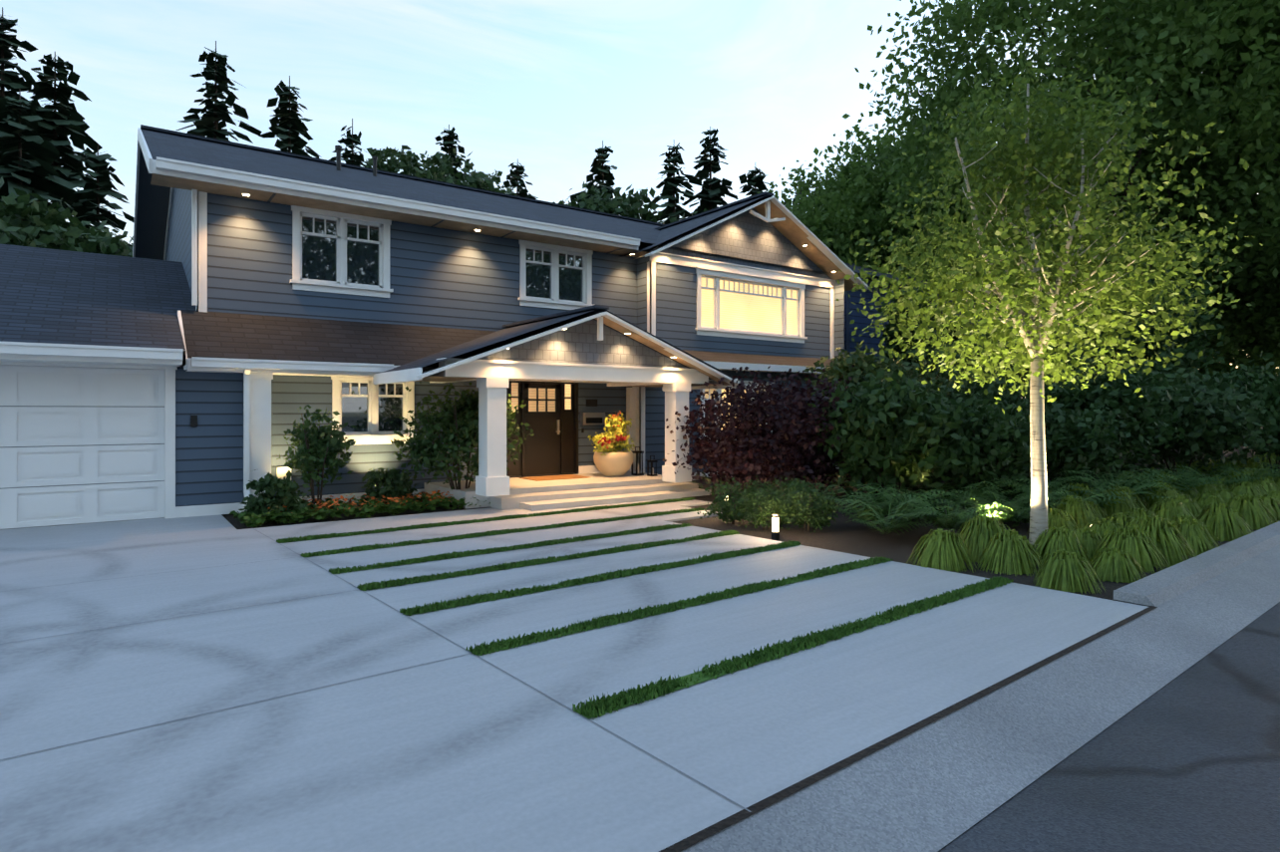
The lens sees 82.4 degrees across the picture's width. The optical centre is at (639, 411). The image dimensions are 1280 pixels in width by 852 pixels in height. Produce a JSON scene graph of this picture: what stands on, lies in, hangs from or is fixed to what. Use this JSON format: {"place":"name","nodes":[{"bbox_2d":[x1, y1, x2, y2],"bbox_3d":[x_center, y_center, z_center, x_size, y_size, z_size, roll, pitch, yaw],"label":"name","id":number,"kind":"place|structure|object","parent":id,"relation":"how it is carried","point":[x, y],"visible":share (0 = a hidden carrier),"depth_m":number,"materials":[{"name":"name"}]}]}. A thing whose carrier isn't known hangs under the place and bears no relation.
{"place":"outdoors","nodes":[
{"label":"outdoors","id":0,"kind":"place"},
{"bbox_2d":[389,381,534,490],"bbox_3d":[-2.714,0.529,11.507,2.224,1.958,2.360,0,0,-36],"label":"shrub","id":1,"kind":"object","parent":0,"point":[425,451],"depth_m":11.22,"materials":[{"name":"plant"}]},
{"bbox_2d":[165,187,844,507],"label":"house siding walls","id":2,"kind":"structure","parent":0,"point":[446,278],"depth_m":12.75,"materials":[{"name":"wood"}]},
{"bbox_2d":[135,148,857,387],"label":"house soffit","id":3,"kind":"structure","parent":2,"relation":"attached to","point":[792,231],"depth_m":14.37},
{"bbox_2d":[242,194,835,357],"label":"house downlight lenses","id":4,"kind":"object","parent":3,"relation":"in","point":[479,230],"visible":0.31,"depth_m":11.85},
{"bbox_2d":[180,310,834,367],"bbox_3d":[-0.682,-1.112,14.597,14.330,0.790,1.200,0,0,-36],"label":"pent roof","id":5,"kind":"object","parent":2,"relation":"attached to","point":[229,335],"visible":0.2,"depth_m":11.55,"materials":[{"name":"grey"}]},
{"bbox_2d":[580,412,605,424],"bbox_3d":[-0.920,0.153,14.354,0.500,0.240,0.115,0,0,-36],"label":"mailbox","id":6,"kind":"object","parent":2,"relation":"attached to","point":[583,416],"visible":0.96,"depth_m":14.27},
{"bbox_2d":[0,497,1147,851],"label":"concrete driveway","id":7,"kind":"structure","parent":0,"point":[467,753],"depth_m":4.01,"materials":[{"name":"concrete"}]},
{"bbox_2d":[0,527,751,812],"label":"driveway joints","id":8,"kind":"object","parent":7,"relation":"on","point":[388,672],"visible":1,"depth_m":3.81,"materials":[{"name":"grey"}]},
{"bbox_2d":[424,471,710,511],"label":"porch floor and steps","id":9,"kind":"structure","parent":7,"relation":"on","point":[598,488],"depth_m":11.96,"materials":[{"name":"concrete"}]},
{"bbox_2d":[519,474,589,481],"bbox_3d":[-1.552,1.217,13.351,1.100,0.012,0.700,0,0,-36],"label":"doormat","id":10,"kind":"object","parent":9,"relation":"on","point":[554,478],"depth_m":13.23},
{"bbox_2d":[593,450,634,476],"bbox_3d":[-0.497,0.993,13.768,0.770,0.460,0.770,0,0,-36],"label":"planter bowl","id":11,"kind":"object","parent":9,"relation":"on","point":[617,464],"visible":0.9,"depth_m":13.48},
{"bbox_2d":[588,412,635,455],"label":"flowers","id":12,"kind":"object","parent":11,"relation":"in","point":[615,430],"depth_m":13.64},
{"bbox_2d":[631,446,643,475],"bbox_3d":[-0.045,0.950,13.946,0.170,0.546,0.170,0,0,-36],"label":"lantern","id":13,"kind":"object","parent":9,"relation":"on","point":[637,453],"visible":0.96,"depth_m":13.91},
{"bbox_2d":[646,455,657,476],"bbox_3d":[0.231,1.030,13.752,0.140,0.386,0.140,0,0,-36],"label":"lantern","id":14,"kind":"object","parent":9,"relation":"on","point":[652,462],"visible":0.98,"depth_m":13.72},
{"bbox_2d":[276,502,1003,718],"bbox_3d":[0.163,1.467,7.753,6.347,0.001,6.445,0,0,-36],"label":"turf strip","id":15,"kind":"object","parent":7,"relation":"on","point":[696,678],"visible":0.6,"depth_m":5.27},
{"bbox_2d":[276,497,1013,718],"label":"turf blades","id":16,"kind":"object","parent":7,"relation":"on","point":[602,705],"visible":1,"depth_m":6.04,"materials":[{"name":"plant"}]},
{"bbox_2d":[608,410,622,427],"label":"yellow flowers","id":17,"kind":"object","parent":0,"point":[614,418],"visible":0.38,"depth_m":13.76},
{"bbox_2d":[511,382,760,425],"bbox_3d":[0.276,0.023,15.216,6.355,1.100,0.089,0,0,-33],"label":"window glass","id":18,"kind":"object","parent":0,"point":[541,396],"visible":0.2,"depth_m":13.83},
{"bbox_2d":[0,0,1279,397],"label":"sky","id":19,"kind":"structure","parent":0,"point":[541,84],"materials":[{"name":"blue"}]},
{"bbox_2d":[476,204,832,368],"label":"house gable shakes","id":20,"kind":"object","parent":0,"point":[747,235],"visible":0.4,"depth_m":15.86,"materials":[{"name":"wood"}]},
{"bbox_2d":[565,277,796,429],"bbox_3d":[1.299,-1.227,16.047,6.720,3.600,0.350,0,0,-36],"label":"lit window glass","id":21,"kind":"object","parent":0,"point":[738,311],"visible":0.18,"depth_m":17.12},
{"bbox_2d":[221,446,1259,601],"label":"planting bed soil","id":22,"kind":"structure","parent":0,"point":[840,534],"depth_m":9.10,"materials":[{"name":"soil"}]},
{"bbox_2d":[240,469,311,523],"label":"bed shrub leaves","id":23,"kind":"object","parent":22,"relation":"on","point":[286,488],"visible":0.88,"depth_m":9.73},
{"bbox_2d":[276,404,356,508],"bbox_3d":[-4.683,0.711,10.607,1.104,1.590,1.132,0,0,-36],"label":"shrub","id":24,"kind":"object","parent":22,"relation":"in","point":[335,446],"depth_m":10.47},
{"bbox_2d":[229,490,490,527],"bbox_3d":[-3.713,1.367,10.912,4.131,0.272,1.365,0,0,-36],"label":"ground cover","id":25,"kind":"object","parent":22,"relation":"on","point":[373,509],"depth_m":10.31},
{"bbox_2d":[360,467,417,508],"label":"shrub leaves","id":26,"kind":"object","parent":22,"relation":"on","point":[399,484],"visible":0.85,"depth_m":11.12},
{"bbox_2d":[0,128,867,518],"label":"house trim","id":27,"kind":"structure","parent":22,"relation":"on","point":[492,380],"depth_m":11.77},
{"bbox_2d":[0,365,164,529],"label":"garage door","id":28,"kind":"structure","parent":27,"relation":"attached to","point":[106,396],"depth_m":9.54,"materials":[{"name":"white"}]},
{"bbox_2d":[0,405,164,529],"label":"garage door grooves","id":29,"kind":"object","parent":28,"relation":"attached to","point":[80,446],"visible":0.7,"depth_m":9.52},
{"bbox_2d":[190,415,584,432],"bbox_3d":[-3.706,0.502,12.264,6.589,0.878,0.130,0,0,-39],"label":"wall light","id":30,"kind":"object","parent":27,"relation":"attached to","point":[193,421],"visible":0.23,"depth_m":10.19,"materials":[{"name":"black"}]},
{"bbox_2d":[0,124,863,350],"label":"garage roof","id":31,"kind":"structure","parent":27,"relation":"on","point":[52,296],"depth_m":11.94,"materials":[{"name":"grey"}]},
{"bbox_2d":[334,145,377,176],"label":"roof vent pipes","id":32,"kind":"object","parent":31,"relation":"on","point":[338,149],"visible":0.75,"depth_m":15.32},
{"bbox_2d":[302,216,714,432],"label":"window panes","id":33,"kind":"structure","parent":27,"relation":"in","point":[319,257],"depth_m":12.28,"materials":[{"name":"glass"}]},
{"bbox_2d":[507,380,578,478],"bbox_3d":[-1.851,0.333,13.832,1.500,1.840,0.170,0,0,-36],"label":"front door","id":34,"kind":"structure","parent":27,"relation":"attached to","point":[546,449],"depth_m":13.86,"materials":[{"name":"brown"}]},
{"bbox_2d":[556,419,560,434],"bbox_3d":[-1.572,0.313,13.963,0.105,0.280,0.095,0,0,-36],"label":"door handle","id":35,"kind":"object","parent":34,"relation":"attached to","point":[558,432],"depth_m":13.98,"materials":[{"name":"silver metal"}]},
{"bbox_2d":[377,191,774,379],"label":"wing roof","id":36,"kind":"structure","parent":27,"relation":"on","point":[538,325],"depth_m":12.68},
{"bbox_2d":[586,399,602,423],"bbox_3d":[-0.923,0.008,14.358,0.380,0.470,0.104,0,0,-36],"label":"dark mailbox panel","id":37,"kind":"object","parent":27,"relation":"attached to","point":[591,403],"visible":1,"depth_m":14.35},
{"bbox_2d":[663,502,717,522],"bbox_3d":[0.242,1.488,7.923,7.150,0.030,8.200,0,0,-36],"label":"driveway slab edge","id":38,"kind":"object","parent":22,"relation":"on","point":[687,518],"visible":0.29,"depth_m":10.29,"materials":[{"name":"concrete"}]},
{"bbox_2d":[696,477,755,524],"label":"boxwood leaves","id":39,"kind":"object","parent":22,"relation":"on","point":[726,505],"depth_m":9.62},
{"bbox_2d":[734,475,787,520],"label":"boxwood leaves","id":40,"kind":"object","parent":22,"relation":"on","point":[756,487],"depth_m":9.92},
{"bbox_2d":[737,485,795,530],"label":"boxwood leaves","id":41,"kind":"object","parent":22,"relation":"on","point":[769,503],"depth_m":9.14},
{"bbox_2d":[661,364,885,496],"bbox_3d":[2.359,0.457,12.443,3.737,2.440,3.867,0,0,-36],"label":"japanese maple","id":42,"kind":"object","parent":22,"relation":"on","point":[741,460],"depth_m":11.72,"materials":[{"name":"plant"}]},
{"bbox_2d":[770,514,779,541],"bbox_3d":[1.573,1.355,8.493,0.072,0.295,0.072,0,0,-36],"label":"bollard light","id":43,"kind":"object","parent":22,"relation":"on","point":[775,535],"visible":0.98,"depth_m":8.47,"materials":[{"name":"black metal"}]},
{"bbox_2d":[772,517,778,532],"bbox_3d":[1.573,1.318,8.493,0.052,0.170,0.052,0,0,-36],"label":"path light lens","id":44,"kind":"object","parent":43,"relation":"attached to","point":[777,524],"visible":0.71,"depth_m":8.47,"materials":[{"name":"white"}]},
{"bbox_2d":[762,477,815,516],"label":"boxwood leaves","id":45,"kind":"object","parent":22,"relation":"on","point":[787,484],"depth_m":10.51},
{"bbox_2d":[779,476,837,521],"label":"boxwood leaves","id":46,"kind":"object","parent":22,"relation":"on","point":[803,484],"depth_m":9.80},
{"bbox_2d":[778,482,841,533],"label":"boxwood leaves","id":47,"kind":"object","parent":22,"relation":"on","point":[821,518],"depth_m":9.03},
{"bbox_2d":[812,365,938,471],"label":"shrub leaves","id":48,"kind":"object","parent":22,"relation":"on","point":[903,378],"depth_m":12.96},
{"bbox_2d":[807,366,979,499],"bbox_3d":[3.992,0.416,11.464,2.568,2.184,2.448,0,0,-36],"label":"green shrub","id":49,"kind":"object","parent":22,"relation":"on","point":[880,418],"depth_m":10.90,"materials":[{"name":"plant"}]},
{"bbox_2d":[876,287,943,388],"bbox_3d":[7.549,-1.057,20.363,2.158,5.122,2.140,0,0,-36],"label":"tree","id":50,"kind":"object","parent":22,"relation":"on","point":[894,346],"depth_m":20.02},
{"bbox_2d":[844,273,1000,361],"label":"neighbour house walls","id":51,"kind":"structure","parent":22,"relation":"on","point":[861,321],"depth_m":22.79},
{"bbox_2d":[845,291,952,354],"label":"neighbour house trim","id":52,"kind":"structure","parent":51,"relation":"attached to","point":[847,322],"depth_m":22.20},
{"bbox_2d":[842,261,984,295],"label":"roof","id":53,"kind":"structure","parent":51,"relation":"on","point":[856,270],"depth_m":24.96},
{"bbox_2d":[888,319,963,343],"bbox_3d":[9.735,-1.277,24.792,4.600,3.700,0.001,0,0,-36],"label":"tree","id":54,"kind":"object","parent":51,"relation":"attached to","point":[955,338],"depth_m":25.73,"materials":[{"name":"grey"}]},
{"bbox_2d":[660,449,1279,526],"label":"ground cover plants","id":55,"kind":"object","parent":22,"relation":"on","point":[849,491],"visible":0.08,"depth_m":12.54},
{"bbox_2d":[960,421,1013,500],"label":"shrub stems","id":56,"kind":"object","parent":22,"relation":"on","point":[985,466],"visible":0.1,"depth_m":11.27,"materials":[{"name":"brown plant"}]},
{"bbox_2d":[932,396,1053,499],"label":"shrub leaves","id":57,"kind":"object","parent":22,"relation":"on","point":[996,430],"visible":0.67,"depth_m":11.03,"materials":[{"name":"plant"}]},
{"bbox_2d":[947,383,1047,483],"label":"shrub leaves","id":58,"kind":"object","parent":22,"relation":"on","point":[964,398],"visible":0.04,"depth_m":12.41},
{"bbox_2d":[920,363,1080,487],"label":"shrub leaves","id":59,"kind":"object","parent":22,"relation":"on","point":[978,390],"visible":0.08,"depth_m":12.87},
{"bbox_2d":[826,42,1262,420],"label":"birch leaves","id":60,"kind":"object","parent":22,"relation":"on","point":[1068,141],"visible":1,"depth_m":7.76,"materials":[{"name":"plant"}]},
{"bbox_2d":[815,459,1279,535],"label":"ferns","id":61,"kind":"object","parent":22,"relation":"on","point":[906,511],"visible":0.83,"depth_m":9.79,"materials":[{"name":"plant"}]},
{"bbox_2d":[953,83,1158,545],"bbox_3d":[4.334,-1.062,8.106,2.319,5.134,2.005,0,0,-36],"label":"birch trunk and limbs","id":62,"kind":"object","parent":22,"relation":"in","point":[1039,507],"visible":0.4,"depth_m":8.17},
{"bbox_2d":[1046,452,1084,490],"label":"shrub stems","id":63,"kind":"object","parent":22,"relation":"on","point":[1053,475],"visible":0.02,"depth_m":12.53,"materials":[{"name":"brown plant"}]},
{"bbox_2d":[1015,405,1130,485],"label":"shrub leaves","id":64,"kind":"object","parent":63,"relation":"on","point":[1092,436],"visible":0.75,"depth_m":12.03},
{"bbox_2d":[1080,462,1097,487],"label":"shrub stems","id":65,"kind":"object","parent":22,"relation":"on","point":[1093,479],"depth_m":13.73,"materials":[{"name":"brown plant"}]},
{"bbox_2d":[906,452,1279,595],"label":"mound grasses","id":66,"kind":"object","parent":22,"relation":"on","point":[1259,500],"visible":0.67,"depth_m":7.33,"materials":[{"name":"green plant"}]},
{"bbox_2d":[1001,4,1219,458],"bbox_3d":[13.874,-6.931,23.000,6.562,17.035,7.544,0,0,-36],"label":"maple trunk","id":67,"kind":"object","parent":22,"relation":"on","point":[1124,193],"visible":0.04,"depth_m":22.49,"materials":[{"name":"brown plant"}]},
{"bbox_2d":[1031,0,1279,340],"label":"maple leaves","id":68,"kind":"object","parent":67,"relation":"attached to","point":[1185,172],"visible":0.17,"depth_m":22.98,"materials":[{"name":"plant"}]},
{"bbox_2d":[1020,345,1201,476],"bbox_3d":[8.350,-0.003,13.746,3.349,2.483,3.215,0,0,25],"label":"shrub","id":69,"kind":"object","parent":22,"relation":"on","point":[1120,398],"visible":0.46,"depth_m":12.84,"materials":[{"name":"plant"}]},
{"bbox_2d":[1086,285,1161,374],"bbox_3d":[13.321,-1.218,21.362,3.831,5.608,3.188,0,0,-36],"label":"tree","id":70,"kind":"object","parent":22,"relation":"on","point":[1117,350],"depth_m":20.94,"materials":[{"name":"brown plant"}]},
{"bbox_2d":[976,261,1225,384],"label":"hedge tree leaves","id":71,"kind":"object","parent":70,"relation":"attached to","point":[1190,360],"visible":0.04,"depth_m":19.43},
{"bbox_2d":[1163,417,1213,478],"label":"shrub stems","id":72,"kind":"object","parent":22,"relation":"on","point":[1173,462],"visible":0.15,"depth_m":14.87,"materials":[{"name":"brown plant"}]},
{"bbox_2d":[1122,367,1279,473],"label":"shrub leaves","id":73,"kind":"object","parent":72,"relation":"attached to","point":[1227,428],"visible":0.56,"depth_m":14.03,"materials":[{"name":"plant"}]},
{"bbox_2d":[1211,330,1279,374],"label":"hedge tree","id":74,"kind":"object","parent":22,"relation":"on","point":[1254,336],"depth_m":31.80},
{"bbox_2d":[1251,379,1279,480],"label":"shrub stems","id":75,"kind":"object","parent":22,"relation":"on","point":[1278,462],"visible":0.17,"depth_m":15.88,"materials":[{"name":"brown plant"}]},
{"bbox_2d":[1184,351,1279,470],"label":"shrub leaves","id":76,"kind":"object","parent":75,"relation":"attached to","point":[1266,385],"visible":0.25,"depth_m":15.67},
{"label":"shrub stems","id":77,"kind":"object","parent":22,"relation":"on","visible":0},
{"bbox_2d":[910,316,1100,405],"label":"shrub leaves","id":78,"kind":"object","parent":77,"relation":"on","point":[946,375],"visible":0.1,"depth_m":16.19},
{"bbox_2d":[783,177,811,217],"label":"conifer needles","id":79,"kind":"object","parent":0,"point":[794,200],"depth_m":55.47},
{"bbox_2d":[346,426,1279,851],"bbox_3d":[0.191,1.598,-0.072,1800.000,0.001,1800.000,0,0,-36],"label":"earth ground","id":80,"kind":"structure","parent":0,"point":[1091,740],"depth_m":3.61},
{"bbox_2d":[0,88,81,224],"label":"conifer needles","id":81,"kind":"object","parent":80,"relation":"on","point":[34,174],"depth_m":30.50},
{"bbox_2d":[0,6,90,227],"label":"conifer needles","id":82,"kind":"object","parent":80,"relation":"on","point":[11,78],"depth_m":34.04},
{"bbox_2d":[0,51,131,245],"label":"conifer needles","id":83,"kind":"object","parent":80,"relation":"on","point":[74,126],"depth_m":35.08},
{"bbox_2d":[59,145,134,251],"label":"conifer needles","id":84,"kind":"object","parent":80,"relation":"on","point":[91,191],"depth_m":32.77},
{"bbox_2d":[176,40,262,143],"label":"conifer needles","id":85,"kind":"object","parent":80,"relation":"on","point":[204,125],"depth_m":38.93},
{"bbox_2d":[258,75,319,158],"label":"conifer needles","id":86,"kind":"object","parent":80,"relation":"on","point":[280,131],"depth_m":41.03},
{"bbox_2d":[328,118,369,166],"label":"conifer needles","id":87,"kind":"object","parent":80,"relation":"on","point":[346,156],"depth_m":43.03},
{"bbox_2d":[434,124,471,185],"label":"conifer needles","id":88,"kind":"object","parent":80,"relation":"on","point":[446,142],"depth_m":46.56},
{"bbox_2d":[503,158,538,199],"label":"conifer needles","id":89,"kind":"object","parent":80,"relation":"on","point":[513,178],"depth_m":49.33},
{"bbox_2d":[569,140,620,215],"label":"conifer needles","id":90,"kind":"object","parent":80,"relation":"on","point":[597,169],"depth_m":49.76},
{"bbox_2d":[553,181,707,224],"bbox_3d":[0.958,-4.258,34.020,12.200,11.687,11.660,0,0,-36],"label":"tree","id":91,"kind":"object","parent":80,"relation":"on","point":[629,205],"visible":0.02,"depth_m":31.76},
{"bbox_2d":[647,142,701,224],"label":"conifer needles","id":92,"kind":"object","parent":80,"relation":"on","point":[667,182],"depth_m":48.24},
{"bbox_2d":[681,126,738,215],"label":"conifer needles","id":93,"kind":"object","parent":80,"relation":"on","point":[718,191],"depth_m":50.13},
{"bbox_2d":[738,166,769,196],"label":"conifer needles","id":94,"kind":"object","parent":80,"relation":"on","point":[752,182],"depth_m":52.69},
{"bbox_2d":[1019,241,1267,449],"bbox_3d":[18.346,-2.590,28.096,8.731,8.352,8.861,0,0,-36],"label":"hedge tree","id":95,"kind":"object","parent":80,"relation":"on","point":[1223,331],"depth_m":25.21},
{"bbox_2d":[1127,220,1279,384],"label":"hedge tree","id":96,"kind":"object","parent":80,"relation":"on","point":[1261,340],"depth_m":25.77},
{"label":"tree trunk","id":97,"kind":"object","parent":80,"relation":"on","visible":0},
{"bbox_2d":[418,148,517,196],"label":"tree leaves","id":98,"kind":"object","parent":97,"relation":"attached to","point":[475,179],"visible":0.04,"depth_m":39.12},
{"bbox_3d":[-23.813,-2.774,23.036,6.684,8.720,3.755,0,0,-36],"label":"tree trunk","id":99,"kind":"object","parent":80,"relation":"on","visible":0},
{"bbox_2d":[0,176,84,247],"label":"tree leaves","id":100,"kind":"object","parent":99,"relation":"on","point":[36,210],"visible":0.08,"depth_m":22.99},
{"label":"tree trunk","id":101,"kind":"object","parent":80,"relation":"on","visible":0},
{"bbox_2d":[0,208,133,257],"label":"tree leaves","id":102,"kind":"object","parent":101,"relation":"on","point":[92,239],"visible":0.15,"depth_m":22.72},
{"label":"big maple trunk","id":103,"kind":"object","parent":80,"relation":"on","visible":0},
{"bbox_2d":[847,0,1279,330],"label":"maple leaves","id":104,"kind":"object","parent":103,"relation":"on","point":[1136,43],"visible":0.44,"depth_m":19.80,"materials":[{"name":"plant"}]},
{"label":"big maple trunk","id":105,"kind":"object","parent":80,"relation":"on","visible":0},
{"bbox_2d":[757,121,962,292],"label":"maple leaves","id":106,"kind":"object","parent":105,"relation":"attached to","point":[852,219],"visible":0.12,"depth_m":28.13,"materials":[{"name":"plant"}]},
{"bbox_2d":[790,113,1017,298],"bbox_3d":[11.991,-7.352,35.124,15.851,11.426,15.785,0,0,-36],"label":"tree","id":107,"kind":"object","parent":105,"relation":"attached to","point":[869,151],"depth_m":29.12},
{"bbox_3d":[22.999,-6.009,35.071,9.479,15.191,9.403,0,0,-36],"label":"big maple trunk","id":108,"kind":"object","parent":80,"relation":"on","visible":0},
{"bbox_2d":[1000,123,1279,347],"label":"tree","id":109,"kind":"object","parent":108,"relation":"on","point":[1253,196],"visible":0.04,"depth_m":27.54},
{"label":"tree trunk","id":110,"kind":"object","parent":80,"relation":"on","visible":0},
{"bbox_2d":[364,145,471,187],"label":"tree leaves","id":111,"kind":"object","parent":110,"relation":"on","point":[408,163],"visible":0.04,"depth_m":37.35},
{"bbox_2d":[939,603,1279,851],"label":"asphalt road","id":112,"kind":"structure","parent":0,"point":[1188,761],"depth_m":3.12,"materials":[{"name":"asphalt"}]},
{"bbox_2d":[680,521,1279,851],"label":"kerb band","id":113,"kind":"object","parent":112,"relation":"on","point":[937,786],"visible":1,"depth_m":3.49,"materials":[{"name":"concrete"}]},
{"bbox_2d":[658,606,1157,851],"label":"kerb joint dirt","id":114,"kind":"structure","parent":113,"relation":"on","point":[699,836],"depth_m":3.16,"materials":[{"name":"soil"}]},
{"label":"shrub stems","id":115,"kind":"object","parent":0,"visible":0},
{"bbox_2d":[804,336,963,421],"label":"shrub leaves","id":116,"kind":"object","parent":115,"relation":"attached to","point":[860,362],"visible":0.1,"depth_m":15.43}
]}

